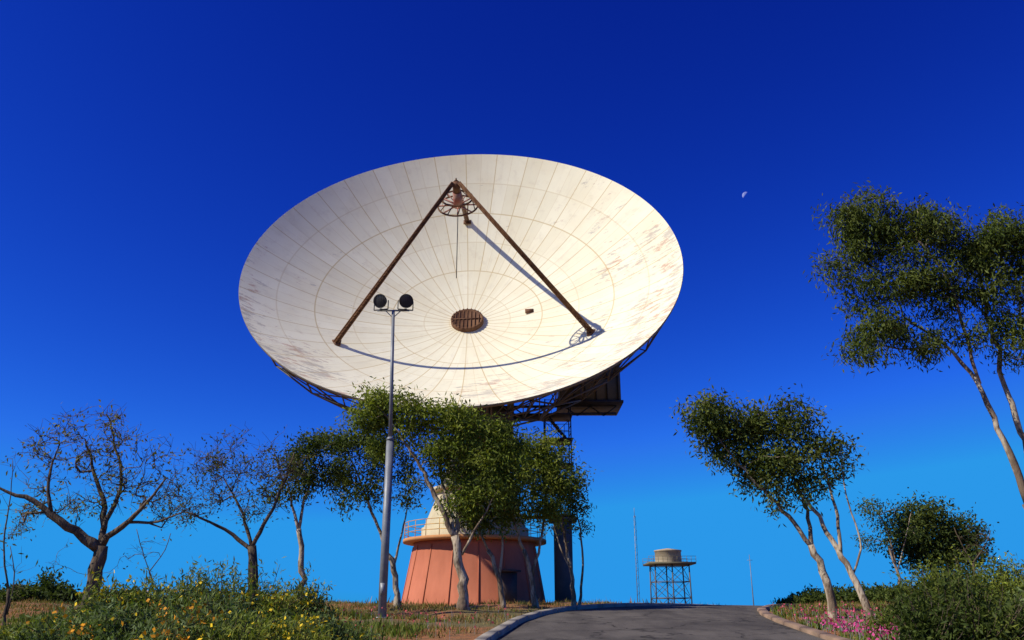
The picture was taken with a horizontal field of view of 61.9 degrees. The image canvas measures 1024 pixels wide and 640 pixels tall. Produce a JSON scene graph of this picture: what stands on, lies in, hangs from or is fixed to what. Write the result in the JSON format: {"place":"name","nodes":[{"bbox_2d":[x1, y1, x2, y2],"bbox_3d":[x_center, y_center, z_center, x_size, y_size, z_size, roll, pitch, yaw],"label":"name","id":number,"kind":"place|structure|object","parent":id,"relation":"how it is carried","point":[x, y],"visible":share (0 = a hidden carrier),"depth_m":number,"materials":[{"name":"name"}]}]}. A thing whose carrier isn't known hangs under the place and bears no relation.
{"place":"outdoors","nodes":[
{"label":"outdoors","id":0,"kind":"place"},
{"bbox_2d":[0,596,899,639],"bbox_3d":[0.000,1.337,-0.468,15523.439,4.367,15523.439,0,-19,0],"label":"ground","id":1,"kind":"structure","parent":0,"point":[468,635],"depth_m":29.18,"materials":[{"name":"green plant"}]},
{"bbox_2d":[0,448,37,625],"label":"bare tree","id":2,"kind":"object","parent":1,"relation":"on","point":[7,604],"visible":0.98,"depth_m":23.10,"materials":[{"name":"brown plant"}]},
{"bbox_2d":[0,620,55,639],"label":"wattle shrub","id":3,"kind":"object","parent":1,"relation":"on","point":[5,633],"visible":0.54,"depth_m":13.92,"materials":[{"name":"green plant"}]},
{"bbox_2d":[0,583,65,602],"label":"dark scrub bush","id":4,"kind":"object","parent":1,"relation":"on","point":[34,591],"visible":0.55,"depth_m":39.55,"materials":[{"name":"green plant"}]},
{"bbox_2d":[0,566,77,603],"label":"dark scrub bush","id":5,"kind":"object","parent":1,"relation":"on","point":[48,584],"visible":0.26,"depth_m":41.94,"materials":[{"name":"green plant"}]},
{"bbox_2d":[2,616,80,635],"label":"wattle shrub","id":6,"kind":"object","parent":1,"relation":"on","point":[56,623],"visible":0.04,"depth_m":15.11,"materials":[{"name":"green plant"}]},
{"bbox_2d":[2,609,110,639],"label":"wattle shrub","id":7,"kind":"object","parent":1,"relation":"on","point":[62,634],"visible":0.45,"depth_m":13.63,"materials":[{"name":"green plant"}]},
{"bbox_2d":[19,600,113,628],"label":"flowering shrub","id":8,"kind":"object","parent":1,"relation":"on","point":[62,608],"visible":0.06,"depth_m":16.55,"materials":[{"name":"green plant"}]},
{"bbox_2d":[53,580,84,602],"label":"dark scrub bush","id":9,"kind":"object","parent":1,"relation":"on","point":[78,598],"visible":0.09,"depth_m":43.54,"materials":[{"name":"green plant"}]},
{"bbox_2d":[0,597,157,639],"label":"wattle shrub","id":10,"kind":"object","parent":1,"relation":"on","point":[40,626],"visible":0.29,"depth_m":13.73,"materials":[{"name":"green plant"}]},
{"bbox_2d":[0,399,191,608],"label":"bare tree","id":11,"kind":"object","parent":1,"relation":"on","point":[98,547],"visible":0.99,"depth_m":27.56,"materials":[{"name":"brown plant"}]},
{"bbox_2d":[39,529,171,576],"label":"bare tree","id":12,"kind":"object","parent":1,"relation":"on","point":[141,547],"visible":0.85,"depth_m":38.49,"materials":[{"name":"brown plant"}]},
{"bbox_2d":[52,570,162,626],"bbox_3d":[-8.076,5.939,17.065,2.110,1.763,2.458,9,-21,-23],"label":"wattle shrub","id":13,"kind":"object","parent":1,"relation":"on","point":[70,608],"visible":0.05,"depth_m":16.78,"materials":[{"name":"green plant"}]},
{"bbox_2d":[76,601,157,639],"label":"flowering shrub","id":14,"kind":"object","parent":1,"relation":"on","point":[139,634],"visible":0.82,"depth_m":13.14,"materials":[{"name":"green plant"}]},
{"bbox_2d":[99,584,152,602],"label":"dark scrub bush","id":15,"kind":"object","parent":1,"relation":"on","point":[124,591],"visible":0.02,"depth_m":40.91,"materials":[{"name":"green plant"}]},
{"bbox_2d":[52,587,211,639],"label":"flowering shrub","id":16,"kind":"object","parent":1,"relation":"on","point":[92,630],"visible":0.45,"depth_m":13.71,"materials":[{"name":"green plant"}]},
{"bbox_2d":[69,562,228,625],"bbox_3d":[-7.095,5.764,16.861,2.976,1.898,2.138,0,-19,0],"label":"flowering shrub","id":17,"kind":"object","parent":1,"relation":"on","point":[123,597],"visible":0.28,"depth_m":16.51,"materials":[{"name":"green plant"}]},
{"bbox_2d":[116,596,228,639],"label":"flowering shrub","id":18,"kind":"object","parent":1,"relation":"on","point":[167,630],"visible":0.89,"depth_m":12.64,"materials":[{"name":"green plant"}]},
{"bbox_2d":[135,555,232,614],"bbox_3d":[-6.819,5.935,17.576,2.198,2.114,2.194,12,-23,-31],"label":"wattle shrub","id":19,"kind":"object","parent":1,"relation":"on","point":[180,580],"visible":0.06,"depth_m":17.41,"materials":[{"name":"green plant"}]},
{"bbox_2d":[139,600,249,638],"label":"flowering shrub","id":20,"kind":"object","parent":1,"relation":"on","point":[198,611],"visible":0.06,"depth_m":14.60,"materials":[{"name":"green plant"}]},
{"bbox_2d":[145,555,288,620],"bbox_3d":[-6.096,5.813,17.200,2.586,2.174,3.493,-14,-23,34],"label":"flowering shrub","id":21,"kind":"object","parent":1,"relation":"on","point":[222,596],"visible":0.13,"depth_m":16.81,"materials":[{"name":"green plant"}]},
{"bbox_2d":[0,603,437,639],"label":"ground cover plants","id":22,"kind":"object","parent":1,"relation":"on","point":[392,632],"visible":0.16,"depth_m":24.66,"materials":[{"name":"green plant"}]},
{"bbox_2d":[166,597,297,639],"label":"wattle shrub","id":23,"kind":"object","parent":1,"relation":"on","point":[232,634],"visible":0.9,"depth_m":13.12,"materials":[{"name":"green plant"}]},
{"bbox_2d":[157,421,315,595],"bbox_3d":[-9.918,7.080,30.373,5.856,6.864,3.802,0,-19,0],"label":"bare tree","id":24,"kind":"object","parent":1,"relation":"on","point":[251,548],"visible":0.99,"depth_m":30.58,"materials":[{"name":"brown plant"}]},
{"bbox_2d":[169,583,340,639],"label":"wattle shrub","id":25,"kind":"object","parent":1,"relation":"on","point":[230,611],"visible":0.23,"depth_m":14.85,"materials":[{"name":"green plant"}]},
{"bbox_2d":[6,604,519,639],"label":"pink wildflowers","id":26,"kind":"object","parent":1,"relation":"on","point":[427,618],"visible":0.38,"depth_m":26.26,"materials":[{"name":"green plant"}]},
{"bbox_2d":[216,556,339,626],"bbox_3d":[-5.303,5.996,17.985,3.170,2.143,3.220,0,-19,0],"label":"wattle shrub","id":27,"kind":"object","parent":1,"relation":"on","point":[289,599],"visible":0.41,"depth_m":17.45,"materials":[{"name":"green plant"}]},
{"bbox_2d":[229,608,341,639],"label":"flowering shrub","id":28,"kind":"object","parent":1,"relation":"on","point":[296,635],"visible":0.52,"depth_m":14.19,"materials":[{"name":"green plant"}]},
{"bbox_2d":[249,426,359,593],"bbox_3d":[-8.301,7.808,33.566,4.267,7.135,3.214,0,-19,0],"label":"gum tree","id":29,"kind":"object","parent":1,"relation":"on","point":[313,445],"visible":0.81,"depth_m":33.68,"materials":[{"name":"green plant"}]},
{"bbox_2d":[253,577,356,631],"bbox_3d":[-4.661,6.328,17.953,2.692,1.850,2.342,0,-19,0],"label":"flowering shrub","id":30,"kind":"object","parent":1,"relation":"on","point":[318,602],"visible":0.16,"depth_m":18.14,"materials":[{"name":"green plant"}]},
{"bbox_2d":[261,602,348,639],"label":"flowering shrub","id":31,"kind":"object","parent":1,"relation":"on","point":[318,617],"visible":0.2,"depth_m":16.60,"materials":[{"name":"green plant"}]},
{"bbox_2d":[310,613,381,639],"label":"wattle shrub","id":32,"kind":"object","parent":1,"relation":"on","point":[348,634],"visible":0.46,"depth_m":16.77,"materials":[{"name":"green plant"}]},
{"bbox_2d":[307,423,429,606],"bbox_3d":[-6.369,7.987,36.423,5.804,8.557,3.525,0,-19,0],"label":"gum tree","id":33,"kind":"object","parent":1,"relation":"on","point":[360,489],"visible":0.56,"depth_m":36.52,"materials":[{"name":"green plant"}]},
{"bbox_2d":[373,294,413,618],"bbox_3d":[-4.585,4.766,31.167,1.550,12.065,0.607,0,-19,0],"label":"floodlight pole","id":34,"kind":"object","parent":1,"relation":"on","point":[405,301],"visible":0.99,"depth_m":30.78,"materials":[{"name":"metal"}]},
{"bbox_2d":[335,376,546,610],"bbox_3d":[-2.813,6.522,32.639,8.368,9.066,3.687,0,-19,0],"label":"gum tree","id":35,"kind":"object","parent":1,"relation":"on","point":[493,462],"visible":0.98,"depth_m":32.82,"materials":[{"name":"green plant"}]},
{"bbox_2d":[239,154,683,605],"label":"satellite dish antenna","id":36,"kind":"object","parent":1,"relation":"on","point":[520,279],"visible":0.92,"depth_m":60.49,"materials":[{"name":"white metal"}]},
{"bbox_2d":[493,569,520,602],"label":"pedestal door","id":37,"kind":"structure","parent":36,"relation":"in","point":[509,579],"depth_m":54.46,"materials":[{"name":"paint"}]},
{"bbox_2d":[444,477,536,607],"bbox_3d":[-0.980,8.610,34.157,4.024,5.891,2.744,0,-19,0],"label":"gum tree","id":38,"kind":"object","parent":1,"relation":"on","point":[487,523],"visible":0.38,"depth_m":33.97,"materials":[{"name":"green plant"}]},
{"bbox_2d":[488,425,595,607],"bbox_3d":[1.215,8.132,35.412,5.327,7.536,3.508,0,-19,0],"label":"gum tree","id":39,"kind":"object","parent":1,"relation":"on","point":[546,460],"visible":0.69,"depth_m":35.31,"materials":[{"name":"green plant"}]},
{"bbox_2d":[536,455,596,605],"bbox_3d":[2.348,9.040,36.602,2.706,6.635,2.319,0,-19,0],"label":"gum tree","id":40,"kind":"object","parent":1,"relation":"on","point":[569,562],"visible":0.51,"depth_m":36.53,"materials":[{"name":"green plant"}]},
{"bbox_2d":[335,597,841,605],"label":"grass","id":41,"kind":"structure","parent":1,"relation":"on","point":[483,602],"depth_m":44.59,"materials":[{"name":"green plant"}]},
{"bbox_2d":[634,513,639,602],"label":"radio mast","id":42,"kind":"object","parent":1,"relation":"on","point":[637,559],"visible":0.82,"depth_m":106.22,"materials":[{"name":"metal"}]},
{"bbox_2d":[643,548,695,603],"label":"water tower","id":43,"kind":"structure","parent":1,"relation":"on","point":[667,557],"depth_m":87.67,"materials":[{"name":"metal"}]},
{"bbox_2d":[749,555,753,604],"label":"antenna pole","id":44,"kind":"object","parent":1,"relation":"on","point":[751,581],"visible":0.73,"depth_m":95.60,"materials":[{"name":"metal"}]},
{"bbox_2d":[669,379,873,618],"bbox_3d":[9.082,6.118,29.633,6.824,8.409,3.646,0,-19,0],"label":"gum tree","id":45,"kind":"object","parent":1,"relation":"on","point":[779,462],"visible":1,"depth_m":29.81,"materials":[{"name":"green plant"}]},
{"bbox_2d":[770,597,792,603],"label":"dark scrub bush","id":46,"kind":"object","parent":1,"relation":"on","point":[781,601],"visible":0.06,"depth_m":51.29,"materials":[{"name":"green plant"}]},
{"bbox_2d":[784,583,835,603],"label":"dark scrub bush","id":47,"kind":"object","parent":1,"relation":"on","point":[804,597],"visible":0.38,"depth_m":49.05,"materials":[{"name":"green plant"}]},
{"bbox_2d":[771,601,888,621],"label":"pink wildflowers","id":48,"kind":"object","parent":1,"relation":"on","point":[825,612],"visible":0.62,"depth_m":28.31,"materials":[{"name":"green plant"}]},
{"bbox_2d":[770,601,898,639],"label":"ground cover plants","id":49,"kind":"object","parent":1,"relation":"on","point":[821,608],"visible":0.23,"depth_m":28.26,"materials":[{"name":"pink plant"}]},
{"bbox_2d":[807,581,882,603],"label":"dark scrub bush","id":50,"kind":"object","parent":1,"relation":"on","point":[838,591],"visible":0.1,"depth_m":47.37,"materials":[{"name":"green plant"}]},
{"bbox_2d":[801,607,899,639],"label":"pink wildflowers","id":51,"kind":"object","parent":1,"relation":"on","point":[854,624],"visible":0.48,"depth_m":22.49,"materials":[{"name":"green plant"}]},
{"bbox_2d":[840,590,896,602],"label":"dark scrub bush","id":52,"kind":"object","parent":1,"relation":"on","point":[854,597],"visible":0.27,"depth_m":41.50,"materials":[{"name":"green plant"}]},
{"bbox_2d":[845,582,894,595],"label":"dark scrub bush","id":53,"kind":"object","parent":1,"relation":"on","point":[873,588],"visible":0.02,"depth_m":45.47,"materials":[{"name":"green plant"}]},
{"bbox_2d":[859,600,903,635],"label":"green shrub","id":54,"kind":"object","parent":1,"relation":"on","point":[877,625],"visible":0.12,"depth_m":22.50,"materials":[{"name":"green plant"}]},
{"bbox_2d":[850,494,931,583],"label":"gum tree","id":55,"kind":"object","parent":1,"relation":"on","point":[868,510],"visible":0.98,"depth_m":44.73,"materials":[{"name":"green plant"}]},
{"bbox_2d":[878,578,918,602],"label":"dark scrub bush","id":56,"kind":"object","parent":1,"relation":"on","point":[891,592],"visible":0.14,"depth_m":42.80,"materials":[{"name":"green plant"}]},
{"bbox_2d":[802,180,1023,508],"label":"gum tree","id":57,"kind":"object","parent":1,"relation":"on","point":[984,248],"visible":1,"depth_m":21.32,"materials":[{"name":"green plant"}]},
{"bbox_2d":[884,582,971,639],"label":"green shrub","id":58,"kind":"object","parent":1,"relation":"on","point":[916,621],"visible":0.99,"depth_m":17.25,"materials":[{"name":"green plant"}]},
{"bbox_2d":[874,551,999,636],"bbox_3d":[9.289,6.266,18.489,2.827,2.450,2.039,0,-19,0],"label":"green shrub","id":59,"kind":"object","parent":1,"relation":"on","point":[949,584],"visible":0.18,"depth_m":18.39,"materials":[{"name":"green plant"}]},
{"bbox_2d":[882,554,991,602],"bbox_3d":[13.922,8.710,27.567,2.655,2.257,3.078,14,-24,-34],"label":"green shrub","id":60,"kind":"object","parent":1,"relation":"on","point":[928,580],"visible":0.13,"depth_m":27.84,"materials":[{"name":"green plant"}]},
{"bbox_2d":[874,487,1008,578],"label":"shade tree","id":61,"kind":"object","parent":1,"relation":"on","point":[944,535],"visible":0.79,"depth_m":55.80,"materials":[{"name":"green plant"}]},
{"bbox_2d":[950,525,997,576],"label":"bare tree","id":62,"kind":"object","parent":1,"relation":"on","point":[983,548],"visible":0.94,"depth_m":50.42,"materials":[{"name":"brown plant"}]},
{"bbox_2d":[926,570,1023,639],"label":"green shrub","id":63,"kind":"object","parent":1,"relation":"on","point":[976,621],"visible":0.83,"depth_m":17.19,"materials":[{"name":"green plant"}]},
{"bbox_2d":[933,544,1023,603],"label":"green shrub","id":64,"kind":"object","parent":1,"relation":"on","point":[1002,568],"visible":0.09,"depth_m":25.41,"materials":[{"name":"green plant"}]},
{"bbox_2d":[963,602,1023,639],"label":"green shrub","id":65,"kind":"object","parent":1,"relation":"on","point":[1020,631],"visible":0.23,"depth_m":17.03,"materials":[{"name":"green plant"}]},
{"bbox_2d":[977,552,1023,607],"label":"green shrub","id":66,"kind":"object","parent":1,"relation":"on","point":[1004,582],"visible":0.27,"depth_m":24.63,"materials":[{"name":"green plant"}]},
{"bbox_2d":[995,578,1023,613],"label":"green shrub","id":67,"kind":"object","parent":1,"relation":"on","point":[1020,590],"visible":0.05,"depth_m":19.23,"materials":[{"name":"green plant"}]},
{"bbox_2d":[0,0,1023,605],"label":"sky","id":68,"kind":"structure","parent":0,"point":[147,147],"materials":[{"name":"blue"}]},
{"bbox_2d":[496,605,824,639],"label":"road","id":69,"kind":"structure","parent":0,"point":[708,622],"depth_m":24.84,"materials":[{"name":"grey asphalt"}]},
{"bbox_2d":[474,603,709,639],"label":"road kerb","id":70,"kind":"structure","parent":69,"relation":"on","point":[498,631],"depth_m":29.46,"materials":[{"name":"concrete"}]},
{"bbox_2d":[757,604,851,639],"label":"road kerb","id":71,"kind":"structure","parent":69,"relation":"on","point":[763,611],"depth_m":24.39,"materials":[{"name":"concrete"}]}
]}

